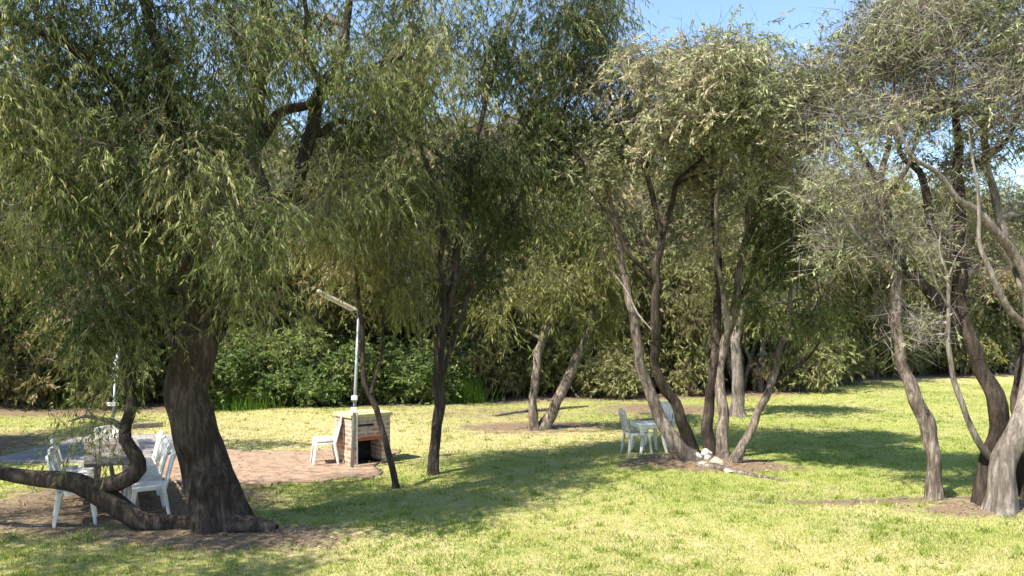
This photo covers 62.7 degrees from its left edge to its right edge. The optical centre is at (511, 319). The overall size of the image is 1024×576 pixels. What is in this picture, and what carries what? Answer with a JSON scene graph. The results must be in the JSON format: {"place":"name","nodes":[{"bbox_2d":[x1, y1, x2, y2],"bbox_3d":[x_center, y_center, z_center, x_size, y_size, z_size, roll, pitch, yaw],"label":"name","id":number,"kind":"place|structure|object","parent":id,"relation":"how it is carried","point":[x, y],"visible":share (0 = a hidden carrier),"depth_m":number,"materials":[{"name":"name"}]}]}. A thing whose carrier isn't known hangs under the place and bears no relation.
{"place":"outdoors","nodes":[
{"label":"outdoors","id":0,"kind":"place"},
{"bbox_2d":[26,387,146,409],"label":"tall grass","id":1,"kind":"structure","parent":0,"point":[67,398],"depth_m":24.93,"materials":[{"name":"green plant"}]},
{"bbox_2d":[212,390,293,410],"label":"tall grass","id":2,"kind":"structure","parent":0,"point":[247,403],"depth_m":24.40,"materials":[{"name":"green plant"}]},
{"bbox_2d":[0,368,1023,575],"bbox_3d":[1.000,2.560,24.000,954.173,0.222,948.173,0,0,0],"label":"ground","id":3,"kind":"structure","parent":0,"point":[939,378],"depth_m":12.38,"materials":[{"name":"green plant"}]},
{"bbox_2d":[0,338,44,406],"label":"scrub bush","id":4,"kind":"object","parent":3,"relation":"on","point":[7,381],"visible":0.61,"depth_m":24.51,"materials":[{"name":"green plant"}]},
{"bbox_2d":[0,148,61,404],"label":"tree","id":5,"kind":"object","parent":3,"relation":"on","point":[24,402],"visible":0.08,"depth_m":25.67,"materials":[{"name":"green plant"}]},
{"bbox_2d":[0,302,68,403],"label":"scrub bush","id":6,"kind":"object","parent":3,"relation":"on","point":[20,359],"visible":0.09,"depth_m":24.89,"materials":[{"name":"green plant"}]},
{"bbox_2d":[0,155,72,401],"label":"tree","id":7,"kind":"object","parent":3,"relation":"on","point":[15,320],"visible":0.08,"depth_m":25.30,"materials":[{"name":"green plant"}]},
{"bbox_2d":[4,313,109,408],"bbox_3d":[-13.581,1.329,25.052,4.459,3.690,3.101,0,0,24],"label":"scrub bush","id":8,"kind":"object","parent":3,"relation":"on","point":[45,380],"visible":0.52,"depth_m":24.47,"materials":[{"name":"green plant"}]},
{"bbox_2d":[46,455,97,527],"bbox_3d":[-5.609,2.148,10.705,0.584,0.874,0.492,0,0,-25],"label":"plastic chair","id":9,"kind":"object","parent":3,"relation":"on","point":[60,494],"visible":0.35,"depth_m":10.50,"materials":[{"name":"white plastic"}]},
{"bbox_2d":[51,438,93,499],"bbox_3d":[-6.437,2.168,12.330,0.584,0.874,0.492,0,0,-21],"label":"plastic chair","id":10,"kind":"object","parent":3,"relation":"on","point":[74,467],"visible":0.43,"depth_m":12.36,"materials":[{"name":"white plastic"}]},
{"bbox_2d":[0,434,173,463],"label":"concrete slab","id":11,"kind":"structure","parent":3,"relation":"on","point":[147,445],"depth_m":16.33,"materials":[{"name":"grey concrete"}]},
{"bbox_2d":[0,193,182,402],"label":"tree","id":12,"kind":"object","parent":3,"relation":"on","point":[48,320],"visible":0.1,"depth_m":23.99,"materials":[{"name":"green plant"}]},
{"bbox_2d":[49,339,166,410],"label":"scrub bush","id":13,"kind":"object","parent":3,"relation":"on","point":[84,386],"visible":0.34,"depth_m":24.68,"materials":[{"name":"green plant"}]},
{"bbox_2d":[84,437,141,514],"bbox_3d":[-5.800,2.248,12.200,0.742,0.729,2.500,0,0,-27],"label":"long table","id":14,"kind":"object","parent":3,"relation":"on","point":[89,461],"visible":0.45,"depth_m":11.59,"materials":[{"name":"white plastic"}]},
{"bbox_2d":[56,269,183,341],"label":"tree","id":15,"kind":"object","parent":3,"relation":"on","point":[147,332],"visible":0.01,"depth_m":27.26,"materials":[{"name":"green plant"}]},
{"bbox_2d":[105,339,169,403],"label":"scrub bush","id":16,"kind":"object","parent":3,"relation":"on","point":[159,378],"visible":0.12,"depth_m":26.18,"materials":[{"name":"green plant"}]},
{"bbox_2d":[51,117,235,357],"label":"tree","id":17,"kind":"object","parent":3,"relation":"on","point":[169,337],"visible":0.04,"depth_m":24.82,"materials":[{"name":"green plant"}]},
{"bbox_2d":[123,430,163,490],"bbox_3d":[-5.727,2.174,13.046,0.584,0.874,0.492,0,0,-28],"label":"plastic chair","id":18,"kind":"object","parent":3,"relation":"on","point":[157,444],"visible":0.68,"depth_m":13.13,"materials":[{"name":"white plastic"}]},
{"bbox_2d":[124,438,168,497],"bbox_3d":[-5.310,2.177,12.227,0.584,0.874,0.492,0,0,-29],"label":"plastic chair","id":19,"kind":"object","parent":3,"relation":"on","point":[161,456],"visible":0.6,"depth_m":12.31,"materials":[{"name":"white plastic"}]},
{"bbox_2d":[127,442,171,507],"bbox_3d":[-5.099,2.178,11.812,0.584,0.874,0.492,0,0,-22],"label":"plastic chair","id":20,"kind":"object","parent":3,"relation":"on","point":[151,476],"visible":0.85,"depth_m":11.68,"materials":[{"name":"white plastic"}]},
{"bbox_2d":[11,130,294,342],"bbox_3d":[-11.265,-1.616,28.889,8.478,9.981,10.063,-3,3,35],"label":"tree","id":21,"kind":"object","parent":3,"relation":"on","point":[170,167],"visible":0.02,"depth_m":26.33,"materials":[{"name":"green plant"}]},
{"bbox_2d":[131,449,176,513],"bbox_3d":[-4.755,2.169,11.136,0.584,0.874,0.492,0,0,-25],"label":"plastic chair","id":22,"kind":"object","parent":3,"relation":"on","point":[149,485],"visible":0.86,"depth_m":11.01,"materials":[{"name":"white plastic"}]},
{"bbox_2d":[100,332,238,400],"bbox_3d":[-10.415,1.608,27.222,5.020,3.184,3.136,0,0,4],"label":"scrub bush","id":23,"kind":"object","parent":3,"relation":"on","point":[166,360],"visible":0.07,"depth_m":26.45,"materials":[{"name":"green plant"}]},
{"bbox_2d":[105,90,304,346],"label":"tree","id":24,"kind":"object","parent":3,"relation":"on","point":[229,322],"visible":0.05,"depth_m":26.84,"materials":[{"name":"green plant"}]},
{"bbox_2d":[160,342,252,407],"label":"leafy shrub","id":25,"kind":"object","parent":3,"relation":"on","point":[216,392],"visible":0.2,"depth_m":24.29,"materials":[{"name":"green plant"}]},
{"bbox_2d":[213,349,275,408],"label":"leafy shrub","id":26,"kind":"object","parent":3,"relation":"on","point":[240,382],"visible":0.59,"depth_m":24.52,"materials":[{"name":"green plant"}]},
{"bbox_2d":[0,0,497,534],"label":"peppermint tree","id":27,"kind":"object","parent":3,"relation":"on","point":[210,480],"visible":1,"depth_m":9.72,"materials":[{"name":"green plant"}]},
{"bbox_2d":[126,144,384,367],"bbox_3d":[-8.548,-1.320,26.765,8.888,9.286,6.247,-2,3,-11],"label":"tree","id":28,"kind":"object","parent":3,"relation":"on","point":[298,295],"visible":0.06,"depth_m":25.99,"materials":[{"name":"green plant"}]},
{"bbox_2d":[152,117,366,353],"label":"tree","id":29,"kind":"object","parent":3,"relation":"on","point":[279,152],"visible":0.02,"depth_m":27.52,"materials":[{"name":"green plant"}]},
{"bbox_2d":[211,316,317,406],"bbox_3d":[-7.702,1.277,25.747,3.502,3.401,3.653,0,0,1],"label":"leafy shrub","id":30,"kind":"object","parent":3,"relation":"on","point":[245,358],"visible":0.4,"depth_m":24.75,"materials":[{"name":"green plant"}]},
{"bbox_2d":[231,334,308,409],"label":"leafy shrub","id":31,"kind":"object","parent":3,"relation":"on","point":[278,379],"visible":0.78,"depth_m":24.78,"materials":[{"name":"green plant"}]},
{"bbox_2d":[158,448,400,485],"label":"brick patio","id":32,"kind":"structure","parent":3,"relation":"on","point":[259,467],"depth_m":14.61,"materials":[{"name":"brick"}]},
{"bbox_2d":[310,421,341,465],"bbox_3d":[-3.349,2.185,15.181,0.549,0.795,0.462,0,0,-18],"label":"plastic chair","id":33,"kind":"object","parent":32,"relation":"on","point":[314,448],"visible":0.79,"depth_m":15.02,"materials":[{"name":"white plastic"}]},
{"bbox_2d":[310,417,341,461],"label":"plastic chair","id":34,"kind":"object","parent":33,"relation":"on","point":[316,439],"visible":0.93,"depth_m":15.06,"materials":[{"name":"white plastic"}]},
{"bbox_2d":[317,289,359,467],"bbox_3d":[-3.014,1.038,14.640,0.750,3.135,0.139,0,0,-21],"label":"lamp post","id":35,"kind":"object","parent":32,"relation":"on","point":[354,397],"visible":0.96,"depth_m":14.73,"materials":[{"name":"metal"}]},
{"bbox_2d":[333,409,392,464],"bbox_3d":[-2.732,2.127,15.414,0.870,0.913,0.699,0,0,-40],"label":"brick barbecue","id":36,"kind":"object","parent":32,"relation":"on","point":[370,446],"visible":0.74,"depth_m":15.22,"materials":[{"name":"brown brick"}]},
{"bbox_2d":[150,148,412,341],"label":"tree","id":37,"kind":"object","parent":3,"relation":"on","point":[352,324],"visible":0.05,"depth_m":27.15,"materials":[{"name":"green plant"}]},
{"bbox_2d":[256,314,349,405],"bbox_3d":[-6.945,1.251,26.480,4.259,3.447,3.798,0,0,-6],"label":"leafy shrub","id":38,"kind":"object","parent":3,"relation":"on","point":[290,328],"visible":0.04,"depth_m":25.79,"materials":[{"name":"green plant"}]},
{"bbox_2d":[259,318,353,407],"bbox_3d":[-6.068,1.455,25.561,2.698,3.050,3.005,0,0,-40],"label":"leafy shrub","id":39,"kind":"object","parent":3,"relation":"on","point":[320,390],"visible":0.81,"depth_m":25.07,"materials":[{"name":"green plant"}]},
{"bbox_2d":[305,338,374,404],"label":"leafy shrub","id":40,"kind":"object","parent":3,"relation":"on","point":[343,399],"visible":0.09,"depth_m":25.91,"materials":[{"name":"green plant"}]},
{"bbox_2d":[320,324,402,404],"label":"leafy shrub","id":41,"kind":"object","parent":3,"relation":"on","point":[346,365],"visible":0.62,"depth_m":25.60,"materials":[{"name":"green plant"}]},
{"bbox_2d":[289,227,436,398],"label":"tree","id":42,"kind":"object","parent":3,"relation":"on","point":[374,338],"visible":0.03,"depth_m":27.72,"materials":[{"name":"green plant"}]},
{"bbox_2d":[288,124,449,391],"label":"tree","id":43,"kind":"object","parent":3,"relation":"on","point":[433,155],"visible":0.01,"depth_m":28.02,"materials":[{"name":"green plant"}]},
{"bbox_2d":[273,108,471,488],"bbox_3d":[-2.109,-0.170,12.997,2.978,6.040,3.147,0,0,0],"label":"young tree","id":44,"kind":"object","parent":3,"relation":"on","point":[378,259],"visible":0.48,"depth_m":12.89,"materials":[{"name":"green plant"}]},
{"bbox_2d":[340,334,423,404],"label":"leafy shrub","id":45,"kind":"object","parent":3,"relation":"on","point":[399,359],"visible":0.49,"depth_m":25.90,"materials":[{"name":"green plant"}]},
{"bbox_2d":[375,362,428,402],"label":"leafy shrub","id":46,"kind":"object","parent":3,"relation":"on","point":[398,385],"visible":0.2,"depth_m":26.15,"materials":[{"name":"green plant"}]},
{"bbox_2d":[331,102,475,350],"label":"tree","id":47,"kind":"object","parent":3,"relation":"on","point":[451,130],"visible":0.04,"depth_m":28.45,"materials":[{"name":"green plant"}]},
{"bbox_2d":[297,134,557,397],"bbox_3d":[-2.597,-1.616,26.462,7.084,8.831,8.171,3,0,41],"label":"tree","id":48,"kind":"object","parent":3,"relation":"on","point":[325,278],"visible":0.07,"depth_m":25.72,"materials":[{"name":"green plant"}]},
{"bbox_2d":[385,337,483,405],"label":"leafy shrub","id":49,"kind":"object","parent":3,"relation":"on","point":[420,378],"visible":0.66,"depth_m":25.68,"materials":[{"name":"green plant"}]},
{"bbox_2d":[400,330,487,398],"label":"leafy shrub","id":50,"kind":"object","parent":3,"relation":"on","point":[458,364],"visible":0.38,"depth_m":26.28,"materials":[{"name":"green plant"}]},
{"bbox_2d":[411,118,531,339],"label":"tree","id":51,"kind":"object","parent":3,"relation":"on","point":[456,162],"visible":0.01,"depth_m":28.13,"materials":[{"name":"green plant"}]},
{"bbox_2d":[444,373,499,403],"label":"tall grass","id":52,"kind":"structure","parent":3,"relation":"on","point":[467,395],"depth_m":26.30,"materials":[{"name":"green plant"}]},
{"bbox_2d":[393,141,555,390],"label":"tree","id":53,"kind":"object","parent":3,"relation":"on","point":[454,314],"visible":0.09,"depth_m":26.59,"materials":[{"name":"green plant"}]},
{"bbox_2d":[435,312,527,401],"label":"scrub bush","id":54,"kind":"object","parent":3,"relation":"on","point":[482,354],"visible":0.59,"depth_m":27.03,"materials":[{"name":"green plant"}]},
{"bbox_2d":[344,0,664,475],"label":"peppermint tree","id":55,"kind":"object","parent":3,"relation":"on","point":[555,58],"visible":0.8,"depth_m":14.39,"materials":[{"name":"green plant"}]},
{"bbox_2d":[0,379,1023,575],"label":"fallen leaves","id":56,"kind":"object","parent":3,"relation":"on","point":[97,527],"depth_m":11.95,"materials":[{"name":"brown plant"}]},
{"bbox_2d":[484,343,557,396],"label":"scrub bush","id":57,"kind":"object","parent":3,"relation":"on","point":[516,380],"visible":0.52,"depth_m":27.70,"materials":[{"name":"green plant"}]},
{"bbox_2d":[501,323,572,392],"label":"scrub bush","id":58,"kind":"object","parent":3,"relation":"on","point":[542,355],"visible":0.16,"depth_m":28.31,"materials":[{"name":"green plant"}]},
{"bbox_2d":[395,80,699,390],"bbox_3d":[0.312,-2.945,31.235,10.528,11.808,11.097,-3,-1,-20],"label":"tree","id":59,"kind":"object","parent":3,"relation":"on","point":[641,252],"visible":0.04,"depth_m":28.88,"materials":[{"name":"green plant"}]},
{"bbox_2d":[485,310,615,395],"bbox_3d":[1.467,1.103,28.831,5.351,3.765,4.314,0,0,3],"label":"scrub bush","id":60,"kind":"object","parent":3,"relation":"on","point":[560,364],"visible":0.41,"depth_m":28.11,"materials":[{"name":"green plant"}]},
{"bbox_2d":[451,167,667,430],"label":"tree","id":61,"kind":"object","parent":3,"relation":"on","point":[556,286],"visible":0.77,"depth_m":19.29,"materials":[{"name":"green plant"}]},
{"bbox_2d":[506,154,654,390],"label":"tree","id":62,"kind":"object","parent":3,"relation":"on","point":[583,248],"visible":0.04,"depth_m":28.96,"materials":[{"name":"green plant"}]},
{"bbox_2d":[511,182,652,389],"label":"tree","id":63,"kind":"object","parent":3,"relation":"on","point":[568,311],"visible":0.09,"depth_m":28.86,"materials":[{"name":"green plant"}]},
{"bbox_2d":[548,338,663,400],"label":"scrub bush","id":64,"kind":"object","parent":3,"relation":"on","point":[620,377],"visible":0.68,"depth_m":27.67,"materials":[{"name":"green plant"}]},
{"bbox_2d":[564,334,650,397],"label":"scrub bush","id":65,"kind":"object","parent":3,"relation":"on","point":[612,360],"visible":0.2,"depth_m":28.37,"materials":[{"name":"green plant"}]},
{"bbox_2d":[582,230,680,341],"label":"tree","id":66,"kind":"object","parent":3,"relation":"on","point":[645,277],"visible":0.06,"depth_m":29.70,"materials":[{"name":"green plant"}]},
{"bbox_2d":[618,409,652,454],"bbox_3d":[2.351,2.148,16.142,0.584,0.874,0.492,0,0,-10],"label":"plastic chair","id":67,"kind":"object","parent":3,"relation":"on","point":[624,424],"visible":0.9,"depth_m":15.97,"materials":[{"name":"white plastic"}]},
{"bbox_2d":[620,454,671,458],"bbox_3d":[2.404,2.472,15.282,1.188,0.176,0.131,0,0,38],"label":"surface root","id":68,"kind":"object","parent":3,"relation":"on","point":[663,456],"visible":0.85,"depth_m":15.10,"materials":[{"name":"brown plant"}]},
{"bbox_2d":[629,420,667,453],"bbox_3d":[2.662,2.290,16.347,0.600,0.597,0.600,0,0,-12],"label":"plastic table","id":69,"kind":"object","parent":3,"relation":"on","point":[641,425],"visible":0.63,"depth_m":16.16,"materials":[{"name":"white plastic"}]},
{"bbox_2d":[533,7,767,461],"bbox_3d":[2.628,-1.377,14.461,4.025,8.466,5.394,0,0,30],"label":"paperbark tree","id":70,"kind":"object","parent":3,"relation":"on","point":[665,87],"visible":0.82,"depth_m":14.49,"materials":[{"name":"green plant"}]},
{"bbox_2d":[583,303,727,394],"bbox_3d":[4.889,1.041,30.054,5.176,4.026,4.313,0,0,5],"label":"scrub bush","id":71,"kind":"object","parent":3,"relation":"on","point":[666,344],"visible":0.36,"depth_m":29.29,"materials":[{"name":"green plant"}]},
{"bbox_2d":[569,108,742,267],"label":"tree","id":72,"kind":"object","parent":3,"relation":"on","point":[642,186],"visible":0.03,"depth_m":33.12,"materials":[{"name":"green plant"}]},
{"bbox_2d":[645,401,674,444],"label":"plastic chair","id":73,"kind":"object","parent":3,"relation":"on","point":[666,403],"visible":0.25,"depth_m":17.58,"materials":[{"name":"white plastic"}]},
{"bbox_2d":[610,157,721,377],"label":"tree","id":74,"kind":"object","parent":3,"relation":"on","point":[663,277],"visible":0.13,"depth_m":29.79,"materials":[{"name":"green plant"}]},
{"bbox_2d":[584,154,756,383],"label":"tree","id":75,"kind":"object","parent":3,"relation":"on","point":[676,206],"visible":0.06,"depth_m":32.63,"materials":[{"name":"green plant"}]},
{"bbox_2d":[659,341,709,396],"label":"scrub bush","id":76,"kind":"object","parent":3,"relation":"on","point":[682,380],"visible":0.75,"depth_m":28.89,"materials":[{"name":"green plant"}]},
{"bbox_2d":[647,202,764,393],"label":"tree","id":77,"kind":"object","parent":3,"relation":"on","point":[686,318],"visible":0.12,"depth_m":28.98,"materials":[{"name":"green plant"}]},
{"bbox_2d":[625,184,825,417],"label":"paperbark tree","id":78,"kind":"object","parent":3,"relation":"on","point":[737,408],"visible":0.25,"depth_m":22.08,"materials":[{"name":"green plant"}]},
{"bbox_2d":[697,463,787,481],"bbox_3d":[3.863,2.554,14.114,1.552,0.183,0.141,0,0,34],"label":"surface root","id":79,"kind":"object","parent":3,"relation":"on","point":[723,467],"visible":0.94,"depth_m":14.10,"materials":[{"name":"brown plant"}]},
{"bbox_2d":[659,2,862,458],"bbox_3d":[4.359,-1.496,14.326,4.374,8.727,6.031,0,0,0],"label":"paperbark tree","id":80,"kind":"object","parent":3,"relation":"on","point":[759,85],"visible":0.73,"depth_m":13.54,"materials":[{"name":"green plant"}]},
{"bbox_2d":[672,206,859,390],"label":"tree","id":81,"kind":"object","parent":3,"relation":"on","point":[746,371],"visible":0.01,"depth_m":30.81,"materials":[{"name":"green plant"}]},
{"bbox_2d":[647,132,885,384],"bbox_3d":[9.880,-2.803,33.761,11.358,11.342,5.742,0,0,-27],"label":"tree","id":82,"kind":"object","parent":3,"relation":"on","point":[730,175],"visible":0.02,"depth_m":32.70,"materials":[{"name":"green plant"}]},
{"bbox_2d":[678,175,859,391],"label":"tree","id":83,"kind":"object","parent":3,"relation":"on","point":[758,385],"visible":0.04,"depth_m":30.38,"materials":[{"name":"green plant"}]},
{"bbox_2d":[748,351,799,390],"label":"scrub bush","id":84,"kind":"object","parent":3,"relation":"on","point":[764,370],"visible":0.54,"depth_m":30.05,"materials":[{"name":"green plant"}]},
{"bbox_2d":[706,164,880,463],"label":"tree","id":85,"kind":"object","parent":3,"relation":"on","point":[738,452],"visible":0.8,"depth_m":14.83,"materials":[{"name":"green plant"}]},
{"bbox_2d":[724,320,869,394],"bbox_3d":[10.050,1.322,30.803,3.968,3.675,5.146,0,0,-40],"label":"scrub bush","id":86,"kind":"object","parent":3,"relation":"on","point":[810,369],"visible":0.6,"depth_m":29.62,"materials":[{"name":"green plant"}]},
{"bbox_2d":[799,256,865,384],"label":"tree","id":87,"kind":"object","parent":3,"relation":"on","point":[823,293],"visible":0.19,"depth_m":33.11,"materials":[{"name":"green plant"}]},
{"bbox_2d":[797,304,889,384],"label":"scrub bush","id":88,"kind":"object","parent":3,"relation":"on","point":[858,350],"visible":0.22,"depth_m":33.28,"materials":[{"name":"green plant"}]},
{"bbox_2d":[833,348,879,380],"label":"scrub bush","id":89,"kind":"object","parent":3,"relation":"on","point":[868,369],"visible":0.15,"depth_m":36.07,"materials":[{"name":"green plant"}]},
{"bbox_2d":[747,0,974,500],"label":"paperbark tree","id":90,"kind":"object","parent":3,"relation":"on","point":[858,77],"visible":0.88,"depth_m":11.85,"materials":[{"name":"green plant"}]},
{"bbox_2d":[801,178,935,382],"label":"tree","id":91,"kind":"object","parent":3,"relation":"on","point":[856,288],"visible":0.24,"depth_m":34.42,"materials":[{"name":"green plant"}]},
{"bbox_2d":[847,316,932,377],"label":"scrub bush","id":92,"kind":"object","parent":3,"relation":"on","point":[888,358],"visible":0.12,"depth_m":37.48,"materials":[{"name":"green plant"}]},
{"bbox_2d":[840,240,945,377],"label":"tree","id":93,"kind":"object","parent":3,"relation":"on","point":[905,284],"visible":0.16,"depth_m":36.07,"materials":[{"name":"green plant"}]},
{"bbox_2d":[844,208,950,375],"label":"tree","id":94,"kind":"object","parent":3,"relation":"on","point":[865,332],"visible":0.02,"depth_m":37.10,"materials":[{"name":"green plant"}]},
{"bbox_2d":[863,232,952,374],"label":"tree","id":95,"kind":"object","parent":3,"relation":"on","point":[927,370],"visible":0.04,"depth_m":38.09,"materials":[{"name":"green plant"}]},
{"bbox_2d":[874,330,945,374],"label":"scrub bush","id":96,"kind":"object","parent":3,"relation":"on","point":[916,361],"visible":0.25,"depth_m":38.12,"materials":[{"name":"green plant"}]},
{"bbox_2d":[813,0,1023,517],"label":"paperbark tree","id":97,"kind":"object","parent":3,"relation":"on","point":[998,487],"visible":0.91,"depth_m":11.38,"materials":[{"name":"green plant"}]},
{"bbox_2d":[849,164,990,314],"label":"tree","id":98,"kind":"object","parent":3,"relation":"on","point":[916,198],"visible":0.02,"depth_m":42.85,"materials":[{"name":"green plant"}]},
{"bbox_2d":[858,159,1005,375],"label":"tree","id":99,"kind":"object","parent":3,"relation":"on","point":[907,187],"visible":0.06,"depth_m":37.33,"materials":[{"name":"green plant"}]},
{"bbox_2d":[893,165,1023,289],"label":"tree","id":100,"kind":"object","parent":3,"relation":"on","point":[1001,181],"visible":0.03,"depth_m":46.38,"materials":[{"name":"green plant"}]},
{"bbox_2d":[899,178,1021,371],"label":"tree","id":101,"kind":"object","parent":3,"relation":"on","point":[1009,279],"visible":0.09,"depth_m":39.34,"materials":[{"name":"green plant"}]},
{"bbox_2d":[925,312,1012,375],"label":"scrub bush","id":102,"kind":"object","parent":3,"relation":"on","point":[959,353],"visible":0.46,"depth_m":39.01,"materials":[{"name":"green plant"}]},
{"bbox_2d":[927,190,1023,370],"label":"tree","id":103,"kind":"object","parent":3,"relation":"on","point":[971,315],"visible":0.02,"depth_m":39.97,"materials":[{"name":"green plant"}]},
{"bbox_2d":[943,315,1022,370],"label":"scrub bush","id":104,"kind":"object","parent":3,"relation":"on","point":[997,336],"visible":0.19,"depth_m":40.40,"materials":[{"name":"green plant"}]},
{"bbox_2d":[959,325,1019,371],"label":"scrub bush","id":105,"kind":"object","parent":3,"relation":"on","point":[1012,358],"visible":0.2,"depth_m":41.22,"materials":[{"name":"green plant"}]},
{"bbox_2d":[965,227,1023,372],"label":"tree","id":106,"kind":"object","parent":3,"relation":"on","point":[1001,316],"visible":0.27,"depth_m":41.13,"materials":[{"name":"green plant"}]},
{"bbox_2d":[1,0,1023,201],"label":"sky","id":107,"kind":"structure","parent":0,"point":[768,10],"materials":[{"name":"blue"}]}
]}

